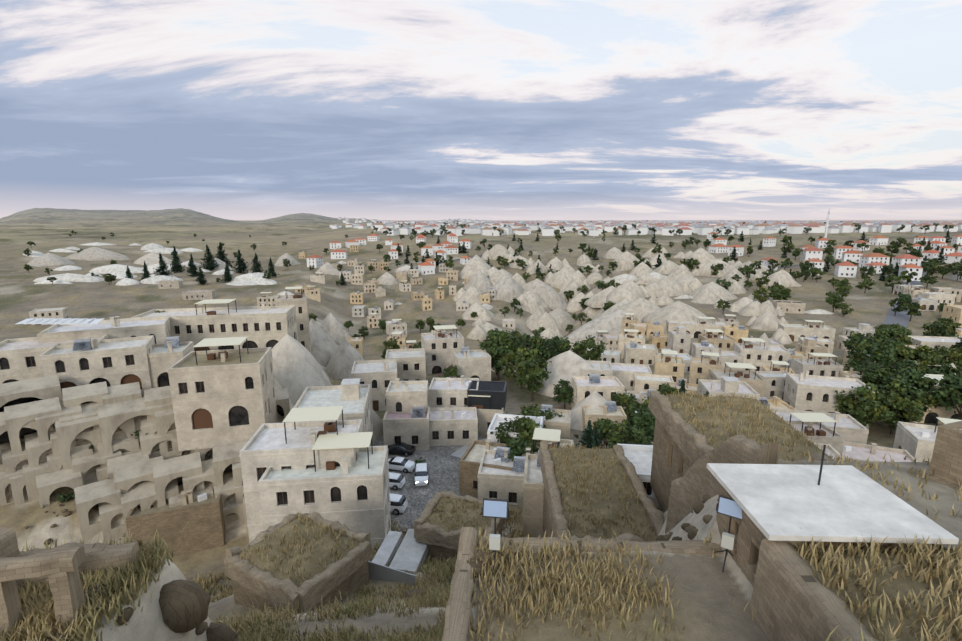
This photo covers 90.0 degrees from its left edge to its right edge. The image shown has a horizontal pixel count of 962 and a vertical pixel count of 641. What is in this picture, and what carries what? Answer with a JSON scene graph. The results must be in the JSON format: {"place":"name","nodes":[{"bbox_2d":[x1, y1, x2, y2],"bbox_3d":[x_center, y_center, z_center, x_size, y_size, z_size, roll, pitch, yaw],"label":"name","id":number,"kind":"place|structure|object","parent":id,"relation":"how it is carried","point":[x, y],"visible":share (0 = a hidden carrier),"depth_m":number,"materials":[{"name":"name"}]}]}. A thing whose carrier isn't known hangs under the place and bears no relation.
{"place":"outdoors","nodes":[
{"label":"outdoors","id":0,"kind":"place"},
{"bbox_2d":[0,208,961,640],"bbox_3d":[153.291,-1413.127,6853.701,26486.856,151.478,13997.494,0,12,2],"label":"ground","id":1,"kind":"structure","parent":0,"point":[706,592],"depth_m":266.00,"materials":[{"name":"beige soil"}]},
{"bbox_2d":[0,208,961,612],"bbox_3d":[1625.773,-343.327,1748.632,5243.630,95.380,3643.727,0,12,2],"label":"buildings","id":2,"kind":"structure","parent":1,"relation":"on","point":[202,380],"depth_m":59.96,"materials":[{"name":"stone"}]},
{"bbox_2d":[0,390,961,640],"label":"ruin walls","id":3,"kind":"structure","parent":1,"relation":"on","point":[791,600],"depth_m":16.82,"materials":[{"name":"stone"}]},
{"bbox_2d":[0,390,961,640],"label":"grass","id":4,"kind":"structure","parent":1,"relation":"on","point":[38,610],"depth_m":14.75,"materials":[{"name":"brown plant"}]},
{"bbox_2d":[22,242,956,440],"bbox_3d":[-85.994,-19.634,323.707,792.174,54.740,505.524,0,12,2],"label":"rocks","id":5,"kind":"object","parent":1,"relation":"on","point":[298,369],"visible":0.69,"depth_m":298.07,"materials":[{"name":"beige stone"}]},
{"bbox_2d":[23,220,961,584],"bbox_3d":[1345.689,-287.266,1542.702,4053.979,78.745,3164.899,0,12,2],"label":"trees","id":6,"kind":"object","parent":1,"relation":"on","point":[897,382],"visible":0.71,"depth_m":114.52,"materials":[{"name":"green plant"}]},
{"bbox_2d":[482,498,508,574],"bbox_3d":[0.481,6.787,15.223,0.975,2.280,0.904,0,12,2],"label":"solar panel","id":7,"kind":"object","parent":1,"relation":"on","point":[494,508],"visible":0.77,"depth_m":15.13,"materials":[{"name":"glass"}]},
{"bbox_2d":[714,495,741,572],"bbox_3d":[7.842,6.781,15.249,0.982,2.280,0.854,8,14,34],"label":"solar panel","id":8,"kind":"object","parent":1,"relation":"on","point":[731,508],"visible":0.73,"depth_m":15.24,"materials":[{"name":"glass"}]},
{"bbox_2d":[0,0,961,221],"label":"sky","id":9,"kind":"structure","parent":0,"point":[237,110],"materials":[{"name":"blue"}]},
{"bbox_2d":[373,255,926,540],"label":"paving","id":10,"kind":"structure","parent":0,"point":[442,462],"depth_m":63.68,"materials":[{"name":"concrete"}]},
{"bbox_2d":[389,472,404,489],"bbox_3d":[-11.697,20.105,60.633,4.000,1.491,1.814,2,12,12],"label":"car","id":11,"kind":"object","parent":10,"relation":"on","point":[396,481],"visible":0.58,"depth_m":59.70,"materials":[{"name":"white metal"}]},
{"bbox_2d":[390,493,407,514],"bbox_3d":[-10.866,21.053,55.612,4.450,1.650,1.914,2,12,10],"label":"car","id":12,"kind":"object","parent":10,"relation":"on","point":[398,504],"visible":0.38,"depth_m":54.64,"materials":[{"name":"white metal"}]},
{"bbox_2d":[388,457,415,472],"bbox_3d":[-11.175,19.290,64.784,4.550,1.418,1.854,3,12,14],"label":"car","id":13,"kind":"object","parent":10,"relation":"on","point":[404,465],"visible":0.81,"depth_m":64.03,"materials":[{"name":"white metal"}]},
{"bbox_2d":[388,442,415,456],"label":"car","id":14,"kind":"object","parent":10,"relation":"on","point":[404,449],"visible":0.79,"depth_m":68.46,"materials":[{"name":"black metal"}]},
{"bbox_2d":[414,463,428,485],"bbox_3d":[-7.680,19.809,62.075,1.814,1.491,4.000,-1,12,-6],"label":"car","id":15,"kind":"object","parent":10,"relation":"on","point":[421,474],"visible":1,"depth_m":61.11,"materials":[{"name":"white metal"}]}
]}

